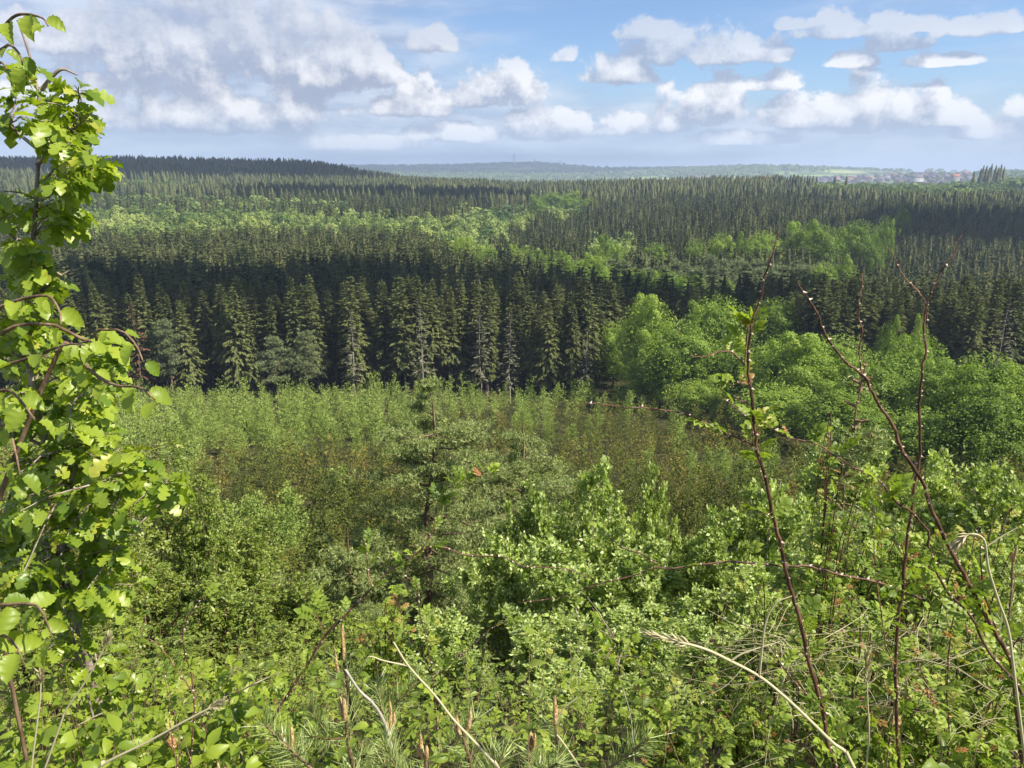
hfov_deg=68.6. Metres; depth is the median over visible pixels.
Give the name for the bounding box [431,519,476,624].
young larch
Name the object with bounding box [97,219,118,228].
broadleaf tree
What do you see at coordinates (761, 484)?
young larch
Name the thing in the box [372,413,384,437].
young birch
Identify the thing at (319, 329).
spruce tree
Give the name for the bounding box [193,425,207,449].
young birch
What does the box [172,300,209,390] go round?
spruce tree
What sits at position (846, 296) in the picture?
spruce tree
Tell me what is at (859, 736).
rose bush
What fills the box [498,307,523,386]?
spruce tree
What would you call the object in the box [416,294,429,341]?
spruce tree
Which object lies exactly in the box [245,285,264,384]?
spruce tree
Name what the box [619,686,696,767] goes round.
rose bush
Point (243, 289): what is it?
spruce tree
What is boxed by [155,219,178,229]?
broadleaf tree
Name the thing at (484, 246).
broadleaf tree
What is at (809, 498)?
willow shrub
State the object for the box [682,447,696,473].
young birch
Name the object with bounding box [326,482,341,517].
young larch
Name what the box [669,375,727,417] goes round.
broadleaf tree
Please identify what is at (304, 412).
young birch
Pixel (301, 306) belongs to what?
spruce tree
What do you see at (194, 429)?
young birch
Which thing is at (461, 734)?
pine sapling
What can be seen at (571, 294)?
spruce tree
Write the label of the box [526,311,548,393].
spruce tree
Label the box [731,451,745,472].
young birch
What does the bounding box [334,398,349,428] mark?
young birch
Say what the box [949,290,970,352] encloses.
spruce tree
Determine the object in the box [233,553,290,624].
birch tree
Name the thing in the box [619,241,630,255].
broadleaf tree
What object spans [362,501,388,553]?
young larch
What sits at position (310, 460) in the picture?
larch thicket
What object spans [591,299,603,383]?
spruce tree
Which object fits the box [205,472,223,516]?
young larch
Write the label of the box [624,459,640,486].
young birch
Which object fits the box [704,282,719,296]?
broadleaf tree
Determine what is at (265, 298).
spruce tree
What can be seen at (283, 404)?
young birch
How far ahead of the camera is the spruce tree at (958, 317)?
145.91 m
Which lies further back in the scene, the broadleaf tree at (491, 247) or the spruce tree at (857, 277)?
the broadleaf tree at (491, 247)
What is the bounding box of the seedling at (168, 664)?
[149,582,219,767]
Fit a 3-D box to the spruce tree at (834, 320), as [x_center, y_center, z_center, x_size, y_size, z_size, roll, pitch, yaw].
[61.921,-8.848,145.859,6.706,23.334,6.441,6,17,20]
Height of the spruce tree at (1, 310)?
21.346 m
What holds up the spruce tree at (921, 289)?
on the ground at (538, 390)
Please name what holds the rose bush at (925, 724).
on the ground at (538, 390)
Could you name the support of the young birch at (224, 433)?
on the ground at (538, 390)
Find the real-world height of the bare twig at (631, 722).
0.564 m
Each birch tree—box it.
[0,548,87,718]
[24,606,144,717]
[108,538,204,709]
[121,628,224,720]
[123,432,230,716]
[170,554,284,692]
[179,472,252,680]
[194,659,289,723]
[202,518,294,655]
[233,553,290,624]
[234,620,337,714]
[249,571,340,706]
[306,604,387,718]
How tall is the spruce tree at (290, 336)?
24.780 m
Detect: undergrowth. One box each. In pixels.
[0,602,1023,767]
[0,628,419,767]
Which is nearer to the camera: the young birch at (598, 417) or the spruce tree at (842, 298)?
the young birch at (598, 417)
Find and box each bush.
[0,13,65,761]
[0,294,171,501]
[0,591,68,684]
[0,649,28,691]
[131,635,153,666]
[212,680,350,767]
[287,583,305,619]
[299,572,316,600]
[345,584,440,763]
[351,604,389,672]
[405,623,419,655]
[500,634,517,692]
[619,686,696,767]
[663,609,770,748]
[679,671,793,767]
[723,569,849,750]
[749,595,882,767]
[775,515,923,751]
[781,635,924,767]
[786,412,881,758]
[829,577,965,766]
[841,500,959,740]
[863,522,972,741]
[873,619,1023,764]
[883,666,1019,767]
[912,612,1023,767]
[941,506,1023,743]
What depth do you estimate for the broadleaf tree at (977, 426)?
74.84 m
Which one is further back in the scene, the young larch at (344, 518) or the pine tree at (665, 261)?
the pine tree at (665, 261)
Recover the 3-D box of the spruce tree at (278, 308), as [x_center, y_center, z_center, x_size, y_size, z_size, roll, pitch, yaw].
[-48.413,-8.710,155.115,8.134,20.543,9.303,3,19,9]
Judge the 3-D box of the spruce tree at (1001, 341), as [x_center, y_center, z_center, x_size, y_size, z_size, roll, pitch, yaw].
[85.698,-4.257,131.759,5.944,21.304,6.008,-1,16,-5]
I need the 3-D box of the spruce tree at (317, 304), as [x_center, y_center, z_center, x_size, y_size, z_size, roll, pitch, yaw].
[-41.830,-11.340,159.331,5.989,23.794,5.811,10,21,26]
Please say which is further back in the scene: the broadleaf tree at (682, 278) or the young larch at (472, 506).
the broadleaf tree at (682, 278)
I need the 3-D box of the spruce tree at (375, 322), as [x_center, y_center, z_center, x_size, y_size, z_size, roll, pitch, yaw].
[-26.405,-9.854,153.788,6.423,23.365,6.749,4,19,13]
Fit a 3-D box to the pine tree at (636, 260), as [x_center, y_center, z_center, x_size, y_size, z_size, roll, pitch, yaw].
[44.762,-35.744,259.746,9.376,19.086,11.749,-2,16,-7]
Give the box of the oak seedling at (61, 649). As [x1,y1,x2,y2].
[25,584,128,738]
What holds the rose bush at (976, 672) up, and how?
on the ground at (538, 390)
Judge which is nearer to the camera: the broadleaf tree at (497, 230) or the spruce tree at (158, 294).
the spruce tree at (158, 294)
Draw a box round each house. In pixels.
[689,175,709,179]
[910,174,923,181]
[950,173,960,180]
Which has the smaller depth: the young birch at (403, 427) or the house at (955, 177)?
the young birch at (403, 427)
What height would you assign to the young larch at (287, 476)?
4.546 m
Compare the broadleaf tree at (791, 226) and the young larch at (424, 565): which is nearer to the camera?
the young larch at (424, 565)
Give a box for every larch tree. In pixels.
[339,308,364,397]
[410,305,437,378]
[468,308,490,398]
[497,314,519,402]
[577,327,596,398]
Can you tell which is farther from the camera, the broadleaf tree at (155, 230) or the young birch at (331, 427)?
the broadleaf tree at (155, 230)
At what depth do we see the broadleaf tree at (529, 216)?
446.70 m
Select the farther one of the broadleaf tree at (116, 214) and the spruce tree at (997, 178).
the spruce tree at (997, 178)
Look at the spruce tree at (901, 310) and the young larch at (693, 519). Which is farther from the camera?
the spruce tree at (901, 310)
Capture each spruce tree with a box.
[0,285,18,388]
[0,287,18,366]
[0,301,13,388]
[0,312,20,388]
[14,293,41,383]
[16,293,41,388]
[33,312,59,382]
[43,315,61,376]
[53,303,67,379]
[58,299,75,343]
[61,287,86,346]
[74,284,92,384]
[88,281,99,331]
[88,282,115,384]
[88,301,106,385]
[96,294,113,381]
[98,275,133,384]
[101,290,130,379]
[108,291,130,383]
[113,295,129,365]
[119,293,138,383]
[119,295,130,327]
[123,293,147,391]
[124,301,154,396]
[130,280,162,386]
[131,274,155,391]
[133,275,145,324]
[146,290,158,379]
[146,302,181,390]
[149,283,165,381]
[154,284,177,386]
[158,275,176,306]
[161,297,180,387]
[163,295,179,386]
[165,272,181,316]
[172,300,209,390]
[173,302,179,329]
[174,301,202,385]
[177,281,190,303]
[178,283,205,384]
[183,300,201,359]
[184,282,204,382]
[192,287,210,379]
[192,290,219,387]
[195,282,226,383]
[207,283,235,390]
[210,274,230,381]
[217,295,241,387]
[218,285,258,391]
[223,277,230,331]
[226,304,254,387]
[227,275,256,385]
[231,278,258,337]
[238,300,265,390]
[241,277,250,312]
[242,286,260,374]
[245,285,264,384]
[246,278,263,372]
[257,297,283,389]
[258,282,267,334]
[260,300,280,380]
[261,293,271,333]
[261,295,287,384]
[265,278,281,317]
[265,281,286,376]
[275,306,288,382]
[278,292,297,385]
[282,275,308,393]
[283,289,305,384]
[291,284,317,390]
[301,275,332,390]
[301,285,312,386]
[301,289,328,382]
[306,277,324,378]
[306,283,330,392]
[319,289,340,381]
[326,274,338,361]
[327,274,345,371]
[328,277,344,369]
[328,302,343,383]
[330,281,353,383]
[334,273,370,393]
[336,293,359,388]
[344,280,385,389]
[357,274,378,378]
[371,279,395,384]
[371,279,402,390]
[373,288,391,363]
[385,275,418,389]
[388,293,400,383]
[389,284,399,318]
[395,277,419,385]
[396,276,431,388]
[404,276,435,382]
[412,274,424,305]
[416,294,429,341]
[417,298,450,387]
[421,288,444,379]
[427,277,437,367]
[433,299,453,384]
[436,278,461,382]
[437,300,450,380]
[439,301,463,389]
[441,286,454,370]
[444,278,476,387]
[456,296,467,365]
[462,281,483,384]
[462,299,479,380]
[466,302,502,388]
[471,298,480,381]
[472,278,503,388]
[476,293,500,394]
[477,301,497,391]
[483,282,499,358]
[490,292,504,380]
[498,277,522,368]
[498,299,505,376]
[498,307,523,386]
[509,305,526,381]
[511,271,527,375]
[513,297,538,392]
[518,278,534,380]
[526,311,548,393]
[533,292,555,367]
[534,299,564,396]
[547,273,560,315]
[547,305,566,388]
[549,286,564,324]
[550,284,565,328]
[557,305,573,390]
[561,274,598,389]
[561,290,575,329]
[562,304,582,391]
[565,277,603,390]
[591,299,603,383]
[592,282,609,384]
[598,285,613,381]
[603,278,625,381]
[603,285,626,378]
[624,296,636,331]
[648,290,654,350]
[649,273,670,351]
[650,301,666,352]
[671,300,686,334]
[681,287,701,335]
[684,273,706,322]
[714,284,734,335]
[743,289,757,351]
[744,295,754,352]
[762,294,781,350]
[785,291,796,330]
[786,268,804,311]
[789,295,805,345]
[793,272,840,347]
[796,272,825,334]
[819,280,834,325]
[819,282,844,346]
[821,287,849,341]
[833,296,857,350]
[834,270,849,303]
[839,287,849,322]
[844,276,861,341]
[846,275,875,359]
[851,273,862,313]
[856,294,880,368]
[863,284,884,355]
[870,308,888,365]
[876,300,888,330]
[880,280,893,309]
[883,284,913,350]
[883,297,907,343]
[883,299,893,325]
[889,280,900,312]
[889,306,907,348]
[891,291,904,352]
[904,300,926,349]
[907,297,916,334]
[908,284,930,339]
[914,276,926,307]
[918,275,939,315]
[920,295,934,352]
[925,280,942,338]
[928,295,952,359]
[929,279,959,340]
[933,295,970,378]
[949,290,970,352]
[949,295,987,378]
[952,272,971,328]
[952,285,966,331]
[956,286,989,353]
[965,275,975,300]
[966,306,981,363]
[970,171,975,185]
[977,168,981,182]
[977,289,990,361]
[977,293,1002,382]
[982,166,987,182]
[982,279,1005,361]
[982,302,1016,375]
[984,168,990,182]
[985,278,1007,332]
[987,275,1016,369]
[989,272,1008,310]
[990,163,992,179]
[991,165,996,180]
[991,280,1023,369]
[991,296,1015,367]
[994,167,999,183]
[996,280,1023,380]
[998,165,1002,183]
[998,285,1009,318]
[1002,167,1005,179]
[1015,338,1023,377]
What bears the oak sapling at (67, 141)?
on the ground at (538, 390)
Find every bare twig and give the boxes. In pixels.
[345,669,395,759]
[622,687,634,762]
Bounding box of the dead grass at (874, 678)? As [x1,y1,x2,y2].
[625,590,1023,767]
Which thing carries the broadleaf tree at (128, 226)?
on the ground at (538, 390)
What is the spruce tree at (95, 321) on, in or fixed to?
on the ground at (538, 390)
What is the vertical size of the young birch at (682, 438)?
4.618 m
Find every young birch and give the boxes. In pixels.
[162,416,189,457]
[169,446,191,480]
[169,509,194,570]
[170,419,186,441]
[175,427,189,449]
[178,401,200,437]
[180,434,206,475]
[182,390,205,422]
[182,404,196,431]
[184,410,205,444]
[187,425,198,446]
[188,449,201,462]
[189,410,206,433]
[190,437,204,465]
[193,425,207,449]
[194,480,236,535]
[199,413,223,450]
[206,388,225,416]
[207,414,223,440]
[210,423,221,444]
[212,503,246,560]
[214,407,227,436]
[217,426,238,459]
[218,406,231,427]
[221,396,234,421]
[221,498,245,536]
[223,402,233,422]
[223,518,236,536]
[225,426,244,448]
[226,415,254,457]
[226,425,245,458]
[228,458,237,478]
[228,495,258,548]
[230,402,244,431]
[233,407,256,441]
[237,404,254,442]
[239,404,258,436]
[239,490,268,534]
[240,490,274,532]
[242,489,272,523]
[248,415,264,447]
[249,403,261,437]
[255,507,289,561]
[256,420,280,462]
[257,407,275,440]
[257,412,270,439]
[259,394,278,417]
[259,398,276,432]
[260,401,277,419]
[260,416,276,443]
[263,502,297,556]
[265,426,283,461]
[272,407,293,436]
[275,480,317,551]
[275,504,308,573]
[276,486,311,542]
[278,396,292,426]
[278,426,283,445]
[279,429,297,462]
[280,516,306,561]
[281,530,303,570]
[283,415,306,453]
[284,400,299,422]
[286,436,299,458]
[291,398,306,427]
[292,414,308,448]
[297,518,315,542]
[299,404,313,434]
[304,398,321,430]
[305,391,327,421]
[306,395,324,426]
[307,394,322,425]
[311,404,328,440]
[312,399,331,436]
[317,415,333,443]
[318,402,335,431]
[323,418,343,456]
[323,465,333,484]
[331,462,353,500]
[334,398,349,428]
[334,418,346,448]
[338,417,345,431]
[342,397,362,431]
[343,402,362,439]
[347,418,363,447]
[349,429,366,458]
[350,427,362,451]
[354,397,370,434]
[365,403,375,430]
[365,404,385,443]
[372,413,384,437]
[377,437,394,461]
[378,410,389,428]
[380,423,396,458]
[387,399,400,426]
[387,410,397,437]
[396,413,410,441]
[398,419,410,446]
[400,397,411,425]
[406,410,419,429]
[443,397,460,424]
[509,402,523,432]
[509,474,519,506]
[511,414,520,431]
[514,463,537,494]
[517,409,533,435]
[523,414,534,436]
[525,403,541,430]
[541,401,558,428]
[541,455,567,503]
[542,413,553,432]
[542,423,547,437]
[565,424,578,451]
[583,416,594,435]
[585,464,603,505]
[592,413,606,441]
[618,390,638,424]
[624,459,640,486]
[637,447,659,484]
[662,403,681,431]
[668,416,686,450]
[673,427,690,461]
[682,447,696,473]
[686,452,697,475]
[690,462,696,480]
[701,460,709,476]
[702,446,713,468]
[702,450,712,469]
[706,440,731,484]
[707,387,721,418]
[708,458,717,473]
[716,447,732,478]
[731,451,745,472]
[735,456,749,483]
[744,447,758,479]
[752,443,776,483]
[765,440,781,480]
[771,452,781,471]
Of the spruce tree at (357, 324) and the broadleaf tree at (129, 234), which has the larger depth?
the broadleaf tree at (129, 234)
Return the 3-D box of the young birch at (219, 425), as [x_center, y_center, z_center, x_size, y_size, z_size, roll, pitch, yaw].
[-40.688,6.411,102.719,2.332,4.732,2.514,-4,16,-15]
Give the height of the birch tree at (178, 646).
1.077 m
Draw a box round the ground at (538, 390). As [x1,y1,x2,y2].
[0,164,1023,767]
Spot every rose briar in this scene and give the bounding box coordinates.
[244,455,589,767]
[518,271,1023,767]
[584,231,857,767]
[854,228,991,767]
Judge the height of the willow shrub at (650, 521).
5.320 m
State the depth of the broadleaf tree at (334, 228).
366.37 m
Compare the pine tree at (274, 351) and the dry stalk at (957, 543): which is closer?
the dry stalk at (957, 543)
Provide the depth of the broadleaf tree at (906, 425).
79.39 m
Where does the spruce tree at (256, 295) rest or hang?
on the ground at (538, 390)
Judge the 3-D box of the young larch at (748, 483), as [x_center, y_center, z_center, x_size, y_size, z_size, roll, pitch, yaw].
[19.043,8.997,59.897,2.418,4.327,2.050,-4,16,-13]
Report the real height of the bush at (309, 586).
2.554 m
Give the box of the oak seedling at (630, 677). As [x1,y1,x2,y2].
[597,643,680,738]
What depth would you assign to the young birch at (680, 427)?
97.72 m
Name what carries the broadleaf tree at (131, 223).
on the ground at (538, 390)
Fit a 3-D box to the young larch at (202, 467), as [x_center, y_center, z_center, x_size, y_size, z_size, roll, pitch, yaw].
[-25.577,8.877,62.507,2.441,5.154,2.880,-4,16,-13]
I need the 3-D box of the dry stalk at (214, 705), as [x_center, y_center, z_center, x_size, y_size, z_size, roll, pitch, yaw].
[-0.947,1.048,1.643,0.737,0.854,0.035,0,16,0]
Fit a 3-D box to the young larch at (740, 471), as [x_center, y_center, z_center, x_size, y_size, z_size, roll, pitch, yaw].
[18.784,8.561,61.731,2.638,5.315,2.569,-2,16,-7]
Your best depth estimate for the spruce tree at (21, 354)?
147.81 m
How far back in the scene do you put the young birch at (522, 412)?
111.58 m
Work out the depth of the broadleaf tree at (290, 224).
396.87 m
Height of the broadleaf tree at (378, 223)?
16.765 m
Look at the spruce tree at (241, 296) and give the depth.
151.47 m
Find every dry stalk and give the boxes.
[30,667,45,767]
[44,629,114,767]
[99,695,228,767]
[365,642,499,767]
[554,697,580,767]
[639,596,855,767]
[858,645,872,767]
[948,527,1023,758]
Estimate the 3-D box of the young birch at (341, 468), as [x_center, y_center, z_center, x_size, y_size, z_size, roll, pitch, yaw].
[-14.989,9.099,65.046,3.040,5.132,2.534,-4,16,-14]
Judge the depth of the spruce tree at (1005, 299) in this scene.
159.56 m
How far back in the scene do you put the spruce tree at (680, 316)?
161.20 m
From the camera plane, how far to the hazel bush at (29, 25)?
1.53 m
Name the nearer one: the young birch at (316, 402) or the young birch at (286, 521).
the young birch at (286, 521)
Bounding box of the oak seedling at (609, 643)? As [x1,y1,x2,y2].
[576,590,665,739]
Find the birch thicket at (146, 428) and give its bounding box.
[0,370,1023,623]
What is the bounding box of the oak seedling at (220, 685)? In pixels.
[169,654,284,762]
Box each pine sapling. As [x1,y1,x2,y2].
[217,724,382,767]
[245,694,408,767]
[292,616,436,767]
[320,719,524,767]
[340,662,501,767]
[360,707,588,767]
[507,695,670,767]
[929,545,1023,713]
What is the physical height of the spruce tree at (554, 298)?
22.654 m
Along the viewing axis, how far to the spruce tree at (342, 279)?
160.34 m
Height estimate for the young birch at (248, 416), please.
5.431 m
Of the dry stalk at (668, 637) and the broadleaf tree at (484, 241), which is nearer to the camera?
the dry stalk at (668, 637)
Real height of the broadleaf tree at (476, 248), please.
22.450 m
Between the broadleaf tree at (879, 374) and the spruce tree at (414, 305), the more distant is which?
the spruce tree at (414, 305)
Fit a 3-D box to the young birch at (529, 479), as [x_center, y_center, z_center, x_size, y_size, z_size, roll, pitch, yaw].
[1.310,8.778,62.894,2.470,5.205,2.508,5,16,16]
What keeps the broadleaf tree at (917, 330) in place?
on the ground at (538, 390)
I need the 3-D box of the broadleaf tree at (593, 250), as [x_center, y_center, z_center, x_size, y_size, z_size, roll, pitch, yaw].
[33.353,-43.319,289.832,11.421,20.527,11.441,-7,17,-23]
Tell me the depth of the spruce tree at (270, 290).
158.50 m
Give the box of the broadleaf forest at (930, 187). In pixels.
[11,174,1023,227]
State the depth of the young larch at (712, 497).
54.12 m
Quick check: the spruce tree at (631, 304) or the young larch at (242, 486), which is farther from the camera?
the spruce tree at (631, 304)
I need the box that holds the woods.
[332,161,1023,184]
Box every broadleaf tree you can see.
[89,224,102,232]
[91,218,103,228]
[92,209,108,221]
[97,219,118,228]
[102,223,112,233]
[105,205,124,221]
[109,210,127,222]
[111,224,125,236]
[112,216,127,227]
[119,205,145,222]
[120,231,139,242]
[122,220,140,229]
[122,223,139,231]
[123,210,151,225]
[131,224,146,229]
[139,214,159,226]
[140,225,173,238]
[142,218,154,229]
[151,206,171,218]
[151,225,172,231]
[152,209,181,228]
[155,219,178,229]
[162,206,180,226]
[177,210,203,225]
[179,209,195,224]
[180,214,196,226]
[182,219,202,235]
[193,210,210,220]
[201,214,219,228]
[206,206,223,227]
[212,206,226,217]
[212,215,233,227]
[223,223,237,237]
[224,209,241,231]
[236,216,261,229]
[240,212,253,220]
[253,211,275,225]
[257,208,273,224]
[267,208,279,222]
[272,212,294,224]
[277,211,298,223]
[278,218,292,227]
[279,208,299,223]
[287,222,303,230]
[289,225,308,236]
[290,211,307,223]
[296,212,316,225]
[303,221,323,232]
[305,213,325,223]
[310,220,328,232]
[314,213,334,225]
[323,219,337,229]
[326,222,346,236]
[328,207,349,217]
[331,215,342,227]
[337,218,361,229]
[342,212,357,224]
[345,217,367,227]
[359,211,375,223]
[360,219,370,227]
[367,219,385,227]
[369,213,384,226]
[380,223,395,231]
[382,215,400,225]
[386,227,398,239]
[392,217,408,229]
[397,217,411,225]
[401,216,422,225]
[408,220,427,230]
[416,224,438,236]
[421,217,444,231]
[428,230,450,240]
[429,216,446,230]
[440,226,463,233]
[442,213,467,229]
[442,229,459,240]
[444,216,463,231]
[448,229,474,236]
[450,236,472,255]
[450,237,467,254]
[451,219,478,232]
[467,219,484,230]
[467,228,482,239]
[470,234,497,248]
[470,243,483,254]
[472,242,485,251]
[473,220,493,241]
[473,228,498,243]
[474,249,493,267]
[475,243,497,256]
[475,249,498,262]
[492,225,509,244]
[496,220,510,232]
[505,216,524,228]
[509,244,524,260]
[511,218,526,238]
[520,246,534,259]
[522,213,534,234]
[526,194,547,214]
[527,249,548,265]
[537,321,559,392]
[539,249,556,260]
[540,191,563,206]
[545,255,571,275]
[547,210,568,229]
[555,250,569,265]
[558,191,578,210]
[568,260,588,272]
[571,266,590,275]
[579,252,592,270]
[580,196,595,218]
[581,241,603,258]
[584,264,605,276]
[586,252,609,273]
[590,245,601,261]
[593,320,629,387]
[595,235,625,258]
[596,262,621,276]
[596,268,611,287]
[604,244,623,260]
[613,232,634,245]
[613,292,679,398]
[618,344,661,401]
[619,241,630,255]
[619,273,643,293]
[620,246,629,259]
[622,239,636,255]
[632,270,646,286]
[636,318,723,407]
[644,241,668,270]
[644,276,657,294]
[648,270,657,284]
[656,270,677,279]
[664,272,686,288]
[668,277,683,295]
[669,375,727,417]
[678,274,693,285]
[678,294,758,386]
[682,237,708,266]
[690,274,707,289]
[699,339,769,409]
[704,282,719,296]
[706,231,735,262]
[727,382,820,443]
[732,231,749,261]
[741,231,785,261]
[741,296,807,358]
[743,330,839,425]
[782,221,824,264]
[796,219,849,265]
[796,379,894,455]
[798,333,875,404]
[809,259,839,279]
[830,351,924,430]
[832,254,858,281]
[833,219,883,272]
[853,236,886,276]
[865,405,974,476]
[868,314,900,402]
[872,215,900,264]
[882,333,954,398]
[882,357,966,448]
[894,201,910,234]
[905,314,930,350]
[921,383,1023,478]
[927,351,1023,464]
[982,361,1023,467]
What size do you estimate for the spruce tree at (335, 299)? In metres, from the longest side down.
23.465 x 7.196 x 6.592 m
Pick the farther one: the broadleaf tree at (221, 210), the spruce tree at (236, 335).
the broadleaf tree at (221, 210)
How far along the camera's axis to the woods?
3799.00 m
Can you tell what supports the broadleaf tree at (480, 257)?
on the ground at (538, 390)
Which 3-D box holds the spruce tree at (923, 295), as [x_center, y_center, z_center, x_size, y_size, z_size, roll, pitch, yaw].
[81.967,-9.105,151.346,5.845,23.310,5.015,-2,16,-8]
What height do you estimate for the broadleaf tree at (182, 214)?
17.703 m
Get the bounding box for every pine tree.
[141,318,190,397]
[254,336,297,398]
[285,330,323,395]
[301,526,393,651]
[313,373,525,652]
[438,423,584,604]
[603,259,615,270]
[613,258,633,274]
[632,256,650,268]
[633,263,651,270]
[636,267,653,284]
[647,255,658,271]
[657,263,671,275]
[663,257,676,266]
[670,260,687,274]
[679,262,690,272]
[685,266,705,281]
[696,265,707,283]
[700,253,716,266]
[701,257,716,275]
[706,271,721,285]
[708,258,731,274]
[708,279,732,300]
[711,266,733,279]
[726,267,742,280]
[729,258,747,272]
[730,255,743,265]
[732,279,761,299]
[734,271,758,285]
[739,260,752,274]
[748,268,764,278]
[750,259,765,268]
[755,267,773,277]
[772,264,789,277]
[778,361,910,578]
[785,267,797,275]
[790,257,806,268]
[794,265,813,276]
[795,263,809,268]
[822,263,837,274]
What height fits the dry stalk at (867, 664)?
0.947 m
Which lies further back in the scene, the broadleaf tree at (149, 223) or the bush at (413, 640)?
the broadleaf tree at (149, 223)
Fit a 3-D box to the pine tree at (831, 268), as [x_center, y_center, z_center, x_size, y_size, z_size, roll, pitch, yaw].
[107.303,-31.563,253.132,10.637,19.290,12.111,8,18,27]
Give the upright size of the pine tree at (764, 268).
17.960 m
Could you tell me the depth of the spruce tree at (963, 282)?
161.03 m
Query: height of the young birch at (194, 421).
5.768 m
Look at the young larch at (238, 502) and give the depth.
58.32 m
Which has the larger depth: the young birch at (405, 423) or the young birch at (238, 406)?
the young birch at (238, 406)
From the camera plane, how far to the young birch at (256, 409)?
105.82 m
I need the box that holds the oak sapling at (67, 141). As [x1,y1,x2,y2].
[0,20,195,732]
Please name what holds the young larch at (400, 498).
on the ground at (538, 390)
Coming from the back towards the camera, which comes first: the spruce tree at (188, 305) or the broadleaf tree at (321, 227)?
the broadleaf tree at (321, 227)
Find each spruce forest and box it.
[0,154,1023,207]
[0,220,1023,345]
[12,188,1023,301]
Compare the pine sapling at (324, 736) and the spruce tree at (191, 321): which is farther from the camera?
the spruce tree at (191, 321)
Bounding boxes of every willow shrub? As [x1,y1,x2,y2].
[386,604,486,719]
[438,527,534,711]
[466,612,591,721]
[486,479,564,668]
[494,531,620,677]
[521,653,617,721]
[552,454,645,672]
[566,598,666,713]
[582,531,732,684]
[610,660,695,727]
[628,461,682,633]
[631,612,742,719]
[665,503,771,657]
[680,560,816,712]
[721,477,817,620]
[733,626,829,719]
[760,524,889,656]
[770,431,879,579]
[811,612,938,714]
[824,444,915,559]
[825,518,955,635]
[869,446,994,559]
[893,606,1023,693]
[908,528,1023,657]
[915,457,1023,622]
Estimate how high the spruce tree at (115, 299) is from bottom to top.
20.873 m
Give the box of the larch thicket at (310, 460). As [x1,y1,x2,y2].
[0,384,1023,634]
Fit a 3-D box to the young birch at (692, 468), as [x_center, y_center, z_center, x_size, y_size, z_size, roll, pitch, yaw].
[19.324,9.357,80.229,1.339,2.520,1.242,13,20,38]
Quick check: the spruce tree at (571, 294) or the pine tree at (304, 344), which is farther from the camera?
the spruce tree at (571, 294)
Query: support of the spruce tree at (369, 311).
on the ground at (538, 390)
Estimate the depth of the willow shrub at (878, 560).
10.05 m
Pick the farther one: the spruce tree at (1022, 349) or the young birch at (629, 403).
the spruce tree at (1022, 349)
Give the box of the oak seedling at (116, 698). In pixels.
[71,658,174,767]
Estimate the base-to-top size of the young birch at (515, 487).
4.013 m
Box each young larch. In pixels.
[177,476,223,532]
[183,469,208,516]
[193,461,220,495]
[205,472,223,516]
[220,487,227,510]
[224,482,244,514]
[224,493,236,516]
[233,472,250,504]
[234,495,243,516]
[241,514,291,621]
[244,473,267,513]
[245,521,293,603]
[260,465,279,500]
[260,485,286,519]
[262,477,282,517]
[263,468,305,529]
[277,466,301,502]
[278,480,304,514]
[284,538,308,589]
[285,527,336,611]
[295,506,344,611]
[296,486,306,508]
[301,466,325,522]
[308,505,321,537]
[308,510,332,558]
[309,485,345,544]
[311,468,344,527]
[321,471,340,510]
[321,529,346,564]
[325,520,354,576]
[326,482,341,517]
[330,494,351,546]
[331,485,355,534]
[331,495,370,553]
[333,468,365,521]
[348,475,366,515]
[349,523,365,555]
[350,478,369,522]
[352,495,365,526]
[353,484,376,526]
[353,497,365,524]
[354,493,403,572]
[360,464,381,505]
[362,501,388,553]
[365,536,394,600]
[366,479,384,503]
[368,487,381,517]
[369,479,405,538]
[369,546,411,624]
[377,493,399,534]
[390,473,407,504]
[390,498,414,548]
[394,492,404,507]
[396,523,409,555]
[398,527,415,567]
[401,483,421,509]
[402,492,421,522]
[403,541,419,583]
[405,514,444,613]
[407,469,426,509]
[413,495,423,534]
[415,527,449,600]
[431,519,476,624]
[434,552,475,621]
[443,514,465,560]
[452,503,482,560]
[454,479,471,537]
[455,496,477,557]
[464,490,482,547]
[467,477,483,507]
[470,543,486,603]
[493,491,514,515]
[545,470,561,520]
[555,470,579,517]
[561,488,580,531]
[562,490,581,537]
[568,471,593,523]
[594,459,613,497]
[600,479,618,521]
[608,479,633,525]
[620,476,641,516]
[620,488,633,513]
[624,492,637,529]
[629,461,654,504]
[634,474,655,516]
[654,466,670,502]
[657,494,674,527]
[664,471,680,512]
[668,489,693,554]
[670,534,704,612]
[674,484,692,514]
[676,489,705,550]
[676,494,689,522]
[676,526,687,571]
[681,492,703,537]
[682,523,706,571]
[683,514,706,538]
[687,481,700,507]
[696,478,717,510]
[697,467,724,522]
[697,510,729,585]
[700,484,727,528]
[716,484,745,517]
[717,471,738,506]
[717,497,732,520]
[721,479,736,515]
[724,457,753,508]
[732,472,764,518]
[739,471,763,509]
[745,473,767,511]
[768,471,793,497]
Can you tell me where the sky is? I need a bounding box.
[0,0,1023,171]
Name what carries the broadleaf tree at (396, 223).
on the ground at (538, 390)
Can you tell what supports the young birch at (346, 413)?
on the ground at (538, 390)
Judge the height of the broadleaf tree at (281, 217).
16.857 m
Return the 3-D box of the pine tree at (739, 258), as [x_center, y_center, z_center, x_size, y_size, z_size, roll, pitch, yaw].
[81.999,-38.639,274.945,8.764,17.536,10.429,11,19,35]

